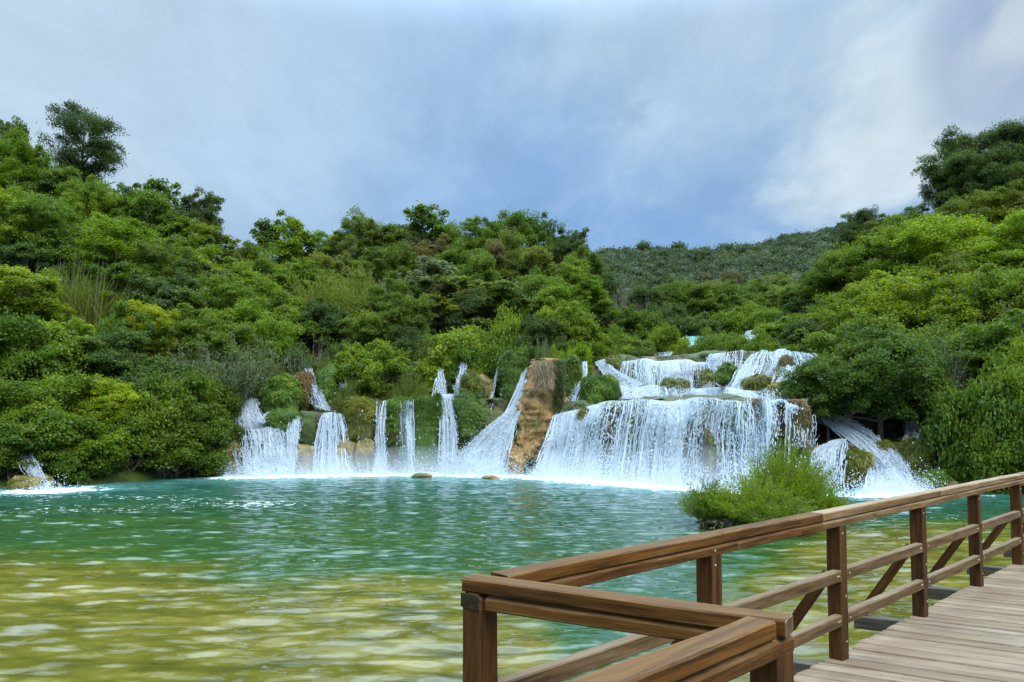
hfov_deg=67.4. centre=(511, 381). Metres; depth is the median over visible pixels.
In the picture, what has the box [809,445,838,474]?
boulder
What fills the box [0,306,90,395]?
shrub
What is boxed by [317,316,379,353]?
broadleaf tree
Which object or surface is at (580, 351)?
shrub
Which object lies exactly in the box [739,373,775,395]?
boulder
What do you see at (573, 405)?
cliff
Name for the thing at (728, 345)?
shrub
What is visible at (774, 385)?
boulder
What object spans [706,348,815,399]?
waterfall
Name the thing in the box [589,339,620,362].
shrub
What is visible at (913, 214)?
broadleaf tree
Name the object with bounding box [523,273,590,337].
broadleaf tree
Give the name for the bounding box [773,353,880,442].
spreading tree
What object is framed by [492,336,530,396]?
shrub
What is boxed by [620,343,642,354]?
shrub
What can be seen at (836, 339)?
broadleaf tree
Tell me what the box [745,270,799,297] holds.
broadleaf tree
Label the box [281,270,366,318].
willow tree
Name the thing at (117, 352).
broadleaf tree
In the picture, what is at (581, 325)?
broadleaf tree
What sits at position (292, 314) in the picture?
broadleaf tree
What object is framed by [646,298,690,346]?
shrub
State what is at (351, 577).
water
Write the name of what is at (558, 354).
shrub
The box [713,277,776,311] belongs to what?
broadleaf tree
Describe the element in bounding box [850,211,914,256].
broadleaf tree
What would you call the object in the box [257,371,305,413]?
moss mound
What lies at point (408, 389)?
willow shrub
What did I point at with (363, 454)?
boulder
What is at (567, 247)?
broadleaf tree
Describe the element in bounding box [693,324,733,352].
shrub
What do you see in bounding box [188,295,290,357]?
broadleaf tree
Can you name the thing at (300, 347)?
shrub
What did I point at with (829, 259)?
broadleaf tree
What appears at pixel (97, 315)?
reed clump
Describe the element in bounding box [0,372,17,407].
shrub
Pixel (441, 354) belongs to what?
shrub
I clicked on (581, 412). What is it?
boulder
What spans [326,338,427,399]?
broadleaf tree
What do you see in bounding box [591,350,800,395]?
cliff
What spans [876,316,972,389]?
broadleaf tree
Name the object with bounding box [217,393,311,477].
waterfall
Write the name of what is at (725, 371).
moss mound
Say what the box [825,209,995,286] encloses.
broadleaf tree
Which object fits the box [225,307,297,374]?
broadleaf tree
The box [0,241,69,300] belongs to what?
broadleaf tree
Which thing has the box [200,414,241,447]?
shrub
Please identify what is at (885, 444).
boulder
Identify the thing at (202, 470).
shrub
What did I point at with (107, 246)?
broadleaf tree
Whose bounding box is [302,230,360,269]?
broadleaf tree
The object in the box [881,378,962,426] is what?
shrub
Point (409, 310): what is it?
broadleaf tree
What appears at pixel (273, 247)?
broadleaf tree
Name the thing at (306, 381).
root mound
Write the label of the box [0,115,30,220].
broadleaf tree
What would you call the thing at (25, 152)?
broadleaf tree
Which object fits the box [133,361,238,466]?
shrub
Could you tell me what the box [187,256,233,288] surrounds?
slender tree
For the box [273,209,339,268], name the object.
slender tree
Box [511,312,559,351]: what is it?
broadleaf tree
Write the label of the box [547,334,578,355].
broadleaf tree
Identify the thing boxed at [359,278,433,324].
broadleaf tree
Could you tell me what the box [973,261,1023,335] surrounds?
broadleaf tree
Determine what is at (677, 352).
shrub
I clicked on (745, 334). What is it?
cliff
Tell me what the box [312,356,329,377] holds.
shrub
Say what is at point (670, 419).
waterfall
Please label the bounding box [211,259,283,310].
broadleaf tree
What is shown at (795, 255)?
forest
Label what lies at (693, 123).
sky
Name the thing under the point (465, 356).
shrub
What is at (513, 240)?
broadleaf tree
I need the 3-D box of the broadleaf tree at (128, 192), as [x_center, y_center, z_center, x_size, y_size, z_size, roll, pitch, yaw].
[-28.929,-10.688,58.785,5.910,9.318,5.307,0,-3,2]
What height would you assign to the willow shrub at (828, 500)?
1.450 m
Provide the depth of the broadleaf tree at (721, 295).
76.68 m
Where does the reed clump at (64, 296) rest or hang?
on the terrain
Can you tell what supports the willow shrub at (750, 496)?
on the islet
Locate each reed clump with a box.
[24,256,89,322]
[43,243,117,330]
[53,252,142,333]
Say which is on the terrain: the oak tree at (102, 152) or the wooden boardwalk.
the oak tree at (102, 152)
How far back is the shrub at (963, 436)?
28.96 m
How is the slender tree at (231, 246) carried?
on the terrain
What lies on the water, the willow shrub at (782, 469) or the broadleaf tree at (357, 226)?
the willow shrub at (782, 469)
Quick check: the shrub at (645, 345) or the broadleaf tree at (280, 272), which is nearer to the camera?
the shrub at (645, 345)
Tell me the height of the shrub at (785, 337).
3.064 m
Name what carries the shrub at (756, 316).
on the terrain
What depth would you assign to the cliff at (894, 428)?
33.64 m
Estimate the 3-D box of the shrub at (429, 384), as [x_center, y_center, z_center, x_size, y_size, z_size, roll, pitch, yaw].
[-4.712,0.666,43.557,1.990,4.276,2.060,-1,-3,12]
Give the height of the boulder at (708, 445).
2.940 m
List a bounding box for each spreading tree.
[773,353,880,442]
[804,323,958,439]
[881,339,972,423]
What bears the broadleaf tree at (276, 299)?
on the terrain
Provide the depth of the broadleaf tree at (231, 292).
45.77 m
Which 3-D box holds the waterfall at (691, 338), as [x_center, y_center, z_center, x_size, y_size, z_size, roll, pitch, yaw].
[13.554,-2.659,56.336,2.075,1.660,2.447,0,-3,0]
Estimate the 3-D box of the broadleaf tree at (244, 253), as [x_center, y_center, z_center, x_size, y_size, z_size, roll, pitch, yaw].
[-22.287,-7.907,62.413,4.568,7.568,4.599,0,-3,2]
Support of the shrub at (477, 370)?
on the terrain
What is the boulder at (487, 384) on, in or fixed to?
on the cliff at (503, 404)
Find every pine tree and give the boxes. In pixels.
[830,204,886,239]
[910,114,1023,204]
[917,164,963,213]
[930,141,1023,228]
[971,121,1023,186]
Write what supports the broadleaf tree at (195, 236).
on the terrain
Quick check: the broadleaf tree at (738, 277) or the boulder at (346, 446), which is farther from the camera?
the broadleaf tree at (738, 277)
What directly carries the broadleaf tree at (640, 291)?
on the terrain
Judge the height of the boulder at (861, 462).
2.212 m
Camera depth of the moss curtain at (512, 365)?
41.38 m
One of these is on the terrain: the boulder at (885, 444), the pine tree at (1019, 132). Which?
the pine tree at (1019, 132)
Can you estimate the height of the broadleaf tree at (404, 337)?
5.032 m
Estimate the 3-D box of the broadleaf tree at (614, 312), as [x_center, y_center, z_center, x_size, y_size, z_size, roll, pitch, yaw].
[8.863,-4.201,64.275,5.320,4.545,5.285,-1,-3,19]
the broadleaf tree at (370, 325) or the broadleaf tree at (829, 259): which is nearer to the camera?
the broadleaf tree at (370, 325)
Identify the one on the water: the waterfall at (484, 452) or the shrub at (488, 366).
the waterfall at (484, 452)
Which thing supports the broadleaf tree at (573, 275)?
on the terrain
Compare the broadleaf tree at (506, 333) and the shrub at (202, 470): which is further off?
the broadleaf tree at (506, 333)
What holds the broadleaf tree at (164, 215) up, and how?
on the terrain
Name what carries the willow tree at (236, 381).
on the terrain
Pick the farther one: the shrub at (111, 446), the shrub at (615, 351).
the shrub at (615, 351)
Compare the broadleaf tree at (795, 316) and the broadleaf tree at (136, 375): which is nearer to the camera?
the broadleaf tree at (136, 375)
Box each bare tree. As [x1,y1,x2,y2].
[281,332,337,384]
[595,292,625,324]
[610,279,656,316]
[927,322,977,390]
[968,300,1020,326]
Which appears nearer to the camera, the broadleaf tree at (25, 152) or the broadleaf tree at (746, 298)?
the broadleaf tree at (25, 152)
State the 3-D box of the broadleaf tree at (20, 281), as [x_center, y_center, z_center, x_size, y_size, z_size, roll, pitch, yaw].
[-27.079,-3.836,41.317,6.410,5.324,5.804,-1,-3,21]
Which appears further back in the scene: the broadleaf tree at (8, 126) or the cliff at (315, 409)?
the broadleaf tree at (8, 126)
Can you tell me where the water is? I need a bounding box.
[0,472,1023,681]
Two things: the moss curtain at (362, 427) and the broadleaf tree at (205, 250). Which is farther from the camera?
the broadleaf tree at (205, 250)
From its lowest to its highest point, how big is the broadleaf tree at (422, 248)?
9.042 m
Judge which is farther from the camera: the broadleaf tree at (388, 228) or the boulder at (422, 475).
the broadleaf tree at (388, 228)
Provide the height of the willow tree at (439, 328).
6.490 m
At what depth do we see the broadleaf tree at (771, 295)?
75.13 m
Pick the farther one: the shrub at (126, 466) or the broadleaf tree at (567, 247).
the broadleaf tree at (567, 247)
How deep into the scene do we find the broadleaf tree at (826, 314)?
50.80 m
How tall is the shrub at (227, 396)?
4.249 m
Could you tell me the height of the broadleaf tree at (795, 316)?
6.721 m
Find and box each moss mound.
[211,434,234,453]
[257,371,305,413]
[262,406,303,432]
[316,363,338,408]
[452,387,483,443]
[459,369,484,398]
[577,372,622,400]
[586,392,603,403]
[714,361,738,386]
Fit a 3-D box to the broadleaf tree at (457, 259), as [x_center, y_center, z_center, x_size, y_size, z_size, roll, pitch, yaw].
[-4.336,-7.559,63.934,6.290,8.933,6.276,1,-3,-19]
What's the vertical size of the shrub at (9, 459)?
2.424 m
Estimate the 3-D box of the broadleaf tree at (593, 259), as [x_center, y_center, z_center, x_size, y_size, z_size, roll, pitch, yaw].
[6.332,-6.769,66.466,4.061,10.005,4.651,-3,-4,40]
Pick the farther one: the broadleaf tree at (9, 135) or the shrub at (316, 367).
the broadleaf tree at (9, 135)
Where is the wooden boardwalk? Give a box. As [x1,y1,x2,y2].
[461,472,1023,681]
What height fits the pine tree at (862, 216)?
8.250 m
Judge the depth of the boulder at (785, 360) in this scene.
39.01 m
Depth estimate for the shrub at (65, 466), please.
31.52 m
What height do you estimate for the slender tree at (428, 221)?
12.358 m
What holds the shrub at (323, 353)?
on the terrain
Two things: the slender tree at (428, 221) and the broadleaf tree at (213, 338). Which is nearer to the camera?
the broadleaf tree at (213, 338)
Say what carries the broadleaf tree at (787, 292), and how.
on the terrain
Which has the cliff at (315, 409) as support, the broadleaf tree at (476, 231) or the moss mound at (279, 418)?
the moss mound at (279, 418)
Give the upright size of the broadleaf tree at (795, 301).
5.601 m
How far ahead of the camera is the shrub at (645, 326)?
63.26 m
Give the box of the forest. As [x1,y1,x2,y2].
[592,208,931,317]
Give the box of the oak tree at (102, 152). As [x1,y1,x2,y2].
[35,99,129,188]
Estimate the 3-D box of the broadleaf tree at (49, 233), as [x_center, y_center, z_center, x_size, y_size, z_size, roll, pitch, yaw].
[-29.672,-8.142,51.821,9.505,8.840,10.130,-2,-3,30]
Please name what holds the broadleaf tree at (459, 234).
on the terrain
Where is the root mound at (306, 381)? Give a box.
[293,371,317,412]
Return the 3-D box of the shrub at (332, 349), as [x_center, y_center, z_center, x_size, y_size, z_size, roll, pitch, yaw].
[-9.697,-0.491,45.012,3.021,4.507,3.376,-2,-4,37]
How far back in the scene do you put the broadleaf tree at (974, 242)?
50.93 m
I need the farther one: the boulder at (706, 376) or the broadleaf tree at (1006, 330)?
the boulder at (706, 376)
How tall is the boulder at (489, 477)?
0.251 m
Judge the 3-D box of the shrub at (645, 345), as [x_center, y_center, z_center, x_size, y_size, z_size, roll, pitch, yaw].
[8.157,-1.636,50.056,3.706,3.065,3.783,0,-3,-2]
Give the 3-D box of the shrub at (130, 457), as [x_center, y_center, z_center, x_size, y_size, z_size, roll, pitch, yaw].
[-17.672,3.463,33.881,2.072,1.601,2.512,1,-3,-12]
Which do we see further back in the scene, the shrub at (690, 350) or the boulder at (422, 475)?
the shrub at (690, 350)
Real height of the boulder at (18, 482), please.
0.987 m
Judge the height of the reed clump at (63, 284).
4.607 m
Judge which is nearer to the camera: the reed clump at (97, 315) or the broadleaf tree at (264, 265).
the reed clump at (97, 315)
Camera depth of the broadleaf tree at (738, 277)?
86.42 m
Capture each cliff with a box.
[243,363,357,473]
[345,397,512,472]
[361,360,499,397]
[528,393,810,483]
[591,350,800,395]
[669,333,750,342]
[809,407,935,447]
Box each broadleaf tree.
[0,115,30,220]
[0,124,67,200]
[0,181,67,257]
[0,190,127,291]
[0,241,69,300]
[0,261,82,343]
[1,130,17,150]
[5,163,92,219]
[8,315,110,374]
[42,170,143,250]
[55,211,176,290]
[64,325,151,384]
[76,373,143,427]
[79,259,164,316]
[92,299,199,373]
[98,181,156,230]
[103,354,204,400]
[107,232,219,291]
[112,269,219,356]
[120,299,182,380]
[125,189,202,245]
[142,213,224,264]
[161,242,243,290]
[163,302,245,365]
[164,313,267,376]
[171,185,226,258]
[176,273,271,318]
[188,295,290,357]
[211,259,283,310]
[215,240,263,276]
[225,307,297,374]
[238,252,297,289]
[238,283,306,341]
[244,303,327,360]
[257,241,316,268]
[267,257,342,298]
[294,296,352,361]
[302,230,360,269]
[304,250,368,294]
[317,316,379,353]
[324,203,399,270]
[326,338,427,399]
[348,308,398,364]
[350,239,421,289]
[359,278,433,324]
[363,221,417,274]
[369,292,438,339]
[385,222,434,255]
[388,322,435,360]
[394,232,452,289]
[429,218,474,316]
[432,237,485,316]
[445,285,499,333]
[448,250,503,313]
[449,215,513,265]
[469,226,548,313]
[477,207,566,251]
[483,238,513,292]
[494,263,551,314]
[510,245,572,297]
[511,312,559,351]
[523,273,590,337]
[533,299,610,349]
[537,215,572,263]
[547,237,601,297]
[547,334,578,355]
[554,253,603,305]
[564,244,612,281]
[570,271,615,327]
[596,304,639,335]
[602,272,627,319]
[611,283,682,318]
[655,277,722,316]
[674,278,763,319]
[700,267,746,310]
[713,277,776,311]
[719,292,773,314]
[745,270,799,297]
[754,284,792,312]
[773,296,813,323]
[774,279,827,312]
[785,303,834,325]
[789,262,854,311]
[791,308,906,361]
[793,343,834,378]
[798,273,901,333]
[804,238,908,296]
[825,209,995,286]
[827,267,960,334]
[833,222,864,261]
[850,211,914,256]
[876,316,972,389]
[883,208,1023,279]
[890,246,993,302]
[894,257,1023,333]
[904,198,941,252]
[933,193,997,237]
[941,322,1022,388]
[943,308,1023,380]
[959,186,1023,235]
[971,208,1023,271]
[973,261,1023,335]
[997,178,1023,223]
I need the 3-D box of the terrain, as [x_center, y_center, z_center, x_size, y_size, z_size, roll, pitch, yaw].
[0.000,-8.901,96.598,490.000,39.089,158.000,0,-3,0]
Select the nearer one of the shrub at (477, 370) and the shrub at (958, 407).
the shrub at (958, 407)
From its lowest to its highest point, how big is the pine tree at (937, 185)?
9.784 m
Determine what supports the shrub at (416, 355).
on the terrain
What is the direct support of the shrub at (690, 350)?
on the terrain
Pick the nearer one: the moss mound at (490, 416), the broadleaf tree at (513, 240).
the moss mound at (490, 416)
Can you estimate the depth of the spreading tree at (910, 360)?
31.85 m
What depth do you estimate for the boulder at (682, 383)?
41.74 m
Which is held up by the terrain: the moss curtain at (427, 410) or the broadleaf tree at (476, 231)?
the broadleaf tree at (476, 231)
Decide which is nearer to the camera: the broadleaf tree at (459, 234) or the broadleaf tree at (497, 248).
the broadleaf tree at (497, 248)
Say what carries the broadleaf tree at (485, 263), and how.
on the terrain
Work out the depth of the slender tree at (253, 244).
70.63 m
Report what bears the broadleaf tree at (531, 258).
on the terrain
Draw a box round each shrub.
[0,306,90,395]
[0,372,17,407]
[0,372,66,438]
[0,403,95,470]
[0,428,52,476]
[4,367,123,421]
[33,413,139,468]
[44,449,121,484]
[104,406,164,464]
[113,449,133,470]
[124,454,144,471]
[126,415,232,477]
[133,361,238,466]
[149,454,182,478]
[165,440,230,476]
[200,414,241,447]
[205,373,249,443]
[276,339,315,374]
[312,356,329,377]
[314,347,348,391]
[324,374,368,438]
[325,336,364,363]
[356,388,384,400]
[380,380,404,403]
[386,362,431,398]
[409,323,496,389]
[410,332,434,371]
[411,375,428,397]
[412,359,440,391]
[440,340,485,397]
[460,360,485,375]
[465,331,508,395]
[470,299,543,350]
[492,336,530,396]
[523,343,545,368]
[526,337,556,366]
[547,342,564,384]
[561,337,594,389]
[581,328,615,365]
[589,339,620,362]
[607,321,640,344]
[614,334,660,356]
[620,307,668,341]
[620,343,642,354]
[627,346,655,356]
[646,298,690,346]
[647,321,692,355]
[672,343,685,354]
[674,310,725,337]
[674,474,740,519]
[681,341,697,353]
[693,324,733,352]
[697,470,819,524]
[709,305,750,334]
[715,331,754,351]
[718,431,846,501]
[726,300,782,334]
[728,493,823,522]
[738,329,802,352]
[748,315,797,341]
[772,315,833,350]
[791,472,855,512]
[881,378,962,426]
[914,341,1023,479]
[919,354,984,424]
[935,392,1023,493]
[965,413,1023,493]
[994,330,1023,433]
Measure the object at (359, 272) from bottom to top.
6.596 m
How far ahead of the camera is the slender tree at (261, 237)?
69.84 m
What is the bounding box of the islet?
[693,515,743,529]
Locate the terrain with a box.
[0,312,910,486]
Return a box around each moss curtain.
[340,394,379,442]
[383,394,416,469]
[407,392,444,471]
[496,348,529,403]
[562,353,583,399]
[745,398,772,441]
[776,398,812,448]
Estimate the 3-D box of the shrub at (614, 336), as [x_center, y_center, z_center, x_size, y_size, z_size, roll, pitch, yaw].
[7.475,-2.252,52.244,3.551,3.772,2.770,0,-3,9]
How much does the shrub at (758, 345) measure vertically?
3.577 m
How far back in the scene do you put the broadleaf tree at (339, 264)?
61.07 m
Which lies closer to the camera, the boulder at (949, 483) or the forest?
the boulder at (949, 483)
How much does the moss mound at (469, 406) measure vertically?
3.494 m
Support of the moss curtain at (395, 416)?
attached to the cliff at (503, 404)
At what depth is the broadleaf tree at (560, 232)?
75.83 m
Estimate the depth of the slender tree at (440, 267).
55.61 m
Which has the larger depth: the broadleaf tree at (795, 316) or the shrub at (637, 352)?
the broadleaf tree at (795, 316)
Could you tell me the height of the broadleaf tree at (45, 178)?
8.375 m
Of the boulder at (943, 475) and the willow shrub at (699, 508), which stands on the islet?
the willow shrub at (699, 508)
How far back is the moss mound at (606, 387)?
39.44 m
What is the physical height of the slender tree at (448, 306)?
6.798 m
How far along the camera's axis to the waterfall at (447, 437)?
39.41 m
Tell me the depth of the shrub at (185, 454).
34.60 m
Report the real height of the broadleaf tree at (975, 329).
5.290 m
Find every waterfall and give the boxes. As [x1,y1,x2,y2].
[17,451,82,490]
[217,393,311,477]
[294,368,364,476]
[344,399,445,475]
[413,366,535,477]
[432,362,466,473]
[479,361,501,430]
[506,361,846,491]
[595,358,723,398]
[686,336,703,345]
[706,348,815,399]
[746,330,757,338]
[791,415,817,447]
[805,412,945,496]
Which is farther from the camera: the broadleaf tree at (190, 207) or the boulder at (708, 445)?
the broadleaf tree at (190, 207)
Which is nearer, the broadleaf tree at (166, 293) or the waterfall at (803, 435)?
the waterfall at (803, 435)
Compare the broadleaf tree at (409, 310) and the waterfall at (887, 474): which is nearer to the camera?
the waterfall at (887, 474)
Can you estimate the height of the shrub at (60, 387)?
3.669 m
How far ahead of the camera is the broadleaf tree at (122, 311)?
39.89 m
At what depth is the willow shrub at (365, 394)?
41.66 m
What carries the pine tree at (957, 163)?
on the terrain
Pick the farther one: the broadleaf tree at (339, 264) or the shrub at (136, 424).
the broadleaf tree at (339, 264)
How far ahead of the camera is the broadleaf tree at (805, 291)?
61.06 m
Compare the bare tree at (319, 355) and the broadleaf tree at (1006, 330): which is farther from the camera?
the bare tree at (319, 355)
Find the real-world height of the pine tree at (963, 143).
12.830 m
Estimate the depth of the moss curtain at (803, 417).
30.68 m
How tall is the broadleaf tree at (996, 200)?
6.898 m
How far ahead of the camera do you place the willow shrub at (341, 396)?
40.57 m
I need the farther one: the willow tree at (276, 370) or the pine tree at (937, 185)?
the pine tree at (937, 185)
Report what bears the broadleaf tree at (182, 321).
on the terrain
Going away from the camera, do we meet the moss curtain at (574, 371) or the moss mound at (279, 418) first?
the moss mound at (279, 418)
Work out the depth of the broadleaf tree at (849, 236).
70.30 m
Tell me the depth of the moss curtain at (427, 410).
39.48 m
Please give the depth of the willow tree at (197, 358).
39.84 m
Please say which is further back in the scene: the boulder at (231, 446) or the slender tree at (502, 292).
the slender tree at (502, 292)
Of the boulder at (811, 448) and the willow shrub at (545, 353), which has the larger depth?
the willow shrub at (545, 353)
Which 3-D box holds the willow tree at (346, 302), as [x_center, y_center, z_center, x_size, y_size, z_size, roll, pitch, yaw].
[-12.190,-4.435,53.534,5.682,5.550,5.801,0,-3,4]
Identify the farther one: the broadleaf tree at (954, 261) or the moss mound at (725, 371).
the broadleaf tree at (954, 261)
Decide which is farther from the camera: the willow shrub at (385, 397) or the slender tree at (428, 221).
the slender tree at (428, 221)
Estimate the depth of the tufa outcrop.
39.60 m
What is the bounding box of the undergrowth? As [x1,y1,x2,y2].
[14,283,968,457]
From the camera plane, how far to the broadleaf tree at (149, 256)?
47.84 m
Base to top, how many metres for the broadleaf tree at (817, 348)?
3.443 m
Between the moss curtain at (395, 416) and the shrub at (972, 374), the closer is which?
the shrub at (972, 374)
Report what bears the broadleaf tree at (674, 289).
on the terrain
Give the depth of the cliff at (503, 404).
40.73 m
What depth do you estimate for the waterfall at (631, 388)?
42.64 m
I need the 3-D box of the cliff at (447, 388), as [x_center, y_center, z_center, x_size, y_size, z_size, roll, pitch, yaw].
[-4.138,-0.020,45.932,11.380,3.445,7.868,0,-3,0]
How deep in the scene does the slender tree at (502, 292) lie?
51.10 m
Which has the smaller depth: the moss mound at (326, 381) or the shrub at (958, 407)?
the shrub at (958, 407)
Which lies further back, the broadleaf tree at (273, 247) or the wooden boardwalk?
the broadleaf tree at (273, 247)
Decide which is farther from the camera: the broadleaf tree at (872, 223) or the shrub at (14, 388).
the broadleaf tree at (872, 223)
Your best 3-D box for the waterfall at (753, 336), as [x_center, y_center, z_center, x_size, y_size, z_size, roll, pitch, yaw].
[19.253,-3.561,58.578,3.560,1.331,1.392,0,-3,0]
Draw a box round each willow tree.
[157,340,245,379]
[167,331,278,410]
[230,334,291,407]
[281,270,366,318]
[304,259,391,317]
[305,279,372,329]
[380,264,458,336]
[411,335,451,358]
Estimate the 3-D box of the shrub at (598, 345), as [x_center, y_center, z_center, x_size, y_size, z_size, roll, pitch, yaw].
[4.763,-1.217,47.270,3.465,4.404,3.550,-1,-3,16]
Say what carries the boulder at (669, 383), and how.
in the waterfall at (631, 388)
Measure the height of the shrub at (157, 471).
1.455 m
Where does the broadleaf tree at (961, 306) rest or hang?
on the terrain
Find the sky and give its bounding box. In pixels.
[0,0,1023,260]
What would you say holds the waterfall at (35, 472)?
on the water
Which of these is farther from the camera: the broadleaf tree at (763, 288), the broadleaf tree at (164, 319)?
the broadleaf tree at (763, 288)
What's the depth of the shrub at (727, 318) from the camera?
68.81 m
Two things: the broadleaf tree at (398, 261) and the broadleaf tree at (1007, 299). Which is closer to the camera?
the broadleaf tree at (1007, 299)
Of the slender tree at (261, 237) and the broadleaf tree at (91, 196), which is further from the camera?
the slender tree at (261, 237)
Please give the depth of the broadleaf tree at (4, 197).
48.92 m
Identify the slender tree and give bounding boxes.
[138,175,180,224]
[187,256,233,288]
[212,234,244,264]
[240,241,258,261]
[249,217,285,264]
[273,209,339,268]
[315,238,329,252]
[399,200,456,253]
[400,255,464,335]
[425,274,487,330]
[464,277,533,333]
[556,226,589,251]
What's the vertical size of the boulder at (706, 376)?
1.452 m
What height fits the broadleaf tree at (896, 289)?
8.662 m
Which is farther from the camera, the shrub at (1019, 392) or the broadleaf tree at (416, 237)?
the broadleaf tree at (416, 237)
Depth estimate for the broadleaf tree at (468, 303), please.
52.26 m
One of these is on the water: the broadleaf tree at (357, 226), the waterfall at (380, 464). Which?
the waterfall at (380, 464)
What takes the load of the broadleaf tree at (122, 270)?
on the terrain
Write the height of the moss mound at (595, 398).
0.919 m
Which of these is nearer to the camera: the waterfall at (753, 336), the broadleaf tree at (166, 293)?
the broadleaf tree at (166, 293)
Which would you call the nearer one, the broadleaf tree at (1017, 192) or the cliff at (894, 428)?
the cliff at (894, 428)
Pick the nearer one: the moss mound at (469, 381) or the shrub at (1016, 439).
the shrub at (1016, 439)
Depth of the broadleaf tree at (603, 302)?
59.54 m
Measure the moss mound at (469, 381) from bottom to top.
1.928 m
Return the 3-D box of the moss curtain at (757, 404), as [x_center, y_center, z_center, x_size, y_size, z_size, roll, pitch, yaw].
[10.257,1.591,31.761,1.011,2.017,1.194,0,-3,0]
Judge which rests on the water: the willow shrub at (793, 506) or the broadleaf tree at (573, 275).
the willow shrub at (793, 506)
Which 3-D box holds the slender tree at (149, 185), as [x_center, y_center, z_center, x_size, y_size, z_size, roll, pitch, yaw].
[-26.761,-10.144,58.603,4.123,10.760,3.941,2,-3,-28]
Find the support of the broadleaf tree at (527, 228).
on the terrain
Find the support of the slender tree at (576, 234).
on the terrain
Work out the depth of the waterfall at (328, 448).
38.82 m
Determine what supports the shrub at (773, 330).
on the terrain
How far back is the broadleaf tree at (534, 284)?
55.62 m
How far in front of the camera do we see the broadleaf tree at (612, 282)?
73.69 m
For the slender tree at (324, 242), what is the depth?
72.82 m
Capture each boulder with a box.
[6,472,54,489]
[224,438,243,472]
[294,444,317,473]
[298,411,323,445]
[337,439,355,472]
[354,439,375,472]
[411,473,432,477]
[479,373,495,397]
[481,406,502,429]
[482,475,498,478]
[576,406,588,427]
[605,353,622,371]
[658,376,674,391]
[671,378,690,394]
[698,366,717,386]
[701,427,717,485]
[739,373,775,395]
[763,380,785,396]
[777,353,795,371]
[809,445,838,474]
[835,444,877,487]
[874,439,897,451]
[893,436,936,486]
[916,468,953,489]
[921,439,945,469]
[947,480,958,485]
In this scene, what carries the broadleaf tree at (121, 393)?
on the terrain
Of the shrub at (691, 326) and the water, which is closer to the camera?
the water
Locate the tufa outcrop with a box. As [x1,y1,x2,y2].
[502,358,570,473]
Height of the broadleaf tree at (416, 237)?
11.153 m
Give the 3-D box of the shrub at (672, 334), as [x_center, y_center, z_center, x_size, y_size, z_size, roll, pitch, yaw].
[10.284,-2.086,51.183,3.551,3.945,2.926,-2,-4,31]
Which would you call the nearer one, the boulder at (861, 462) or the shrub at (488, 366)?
the boulder at (861, 462)
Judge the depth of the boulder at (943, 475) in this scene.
29.13 m
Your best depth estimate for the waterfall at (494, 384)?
41.62 m
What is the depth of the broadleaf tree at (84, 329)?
37.65 m
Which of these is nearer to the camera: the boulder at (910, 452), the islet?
the islet
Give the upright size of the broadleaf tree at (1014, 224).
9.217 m
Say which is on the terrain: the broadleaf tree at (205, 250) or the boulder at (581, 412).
the broadleaf tree at (205, 250)
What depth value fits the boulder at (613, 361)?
43.56 m
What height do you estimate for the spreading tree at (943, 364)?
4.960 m
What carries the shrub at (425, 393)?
on the terrain
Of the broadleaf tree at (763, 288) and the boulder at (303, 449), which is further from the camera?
the broadleaf tree at (763, 288)
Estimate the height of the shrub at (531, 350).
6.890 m
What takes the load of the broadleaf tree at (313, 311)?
on the terrain
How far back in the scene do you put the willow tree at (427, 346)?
44.81 m
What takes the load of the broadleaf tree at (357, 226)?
on the terrain
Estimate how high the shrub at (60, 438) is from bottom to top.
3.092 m
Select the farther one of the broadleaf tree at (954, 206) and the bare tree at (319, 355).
the broadleaf tree at (954, 206)

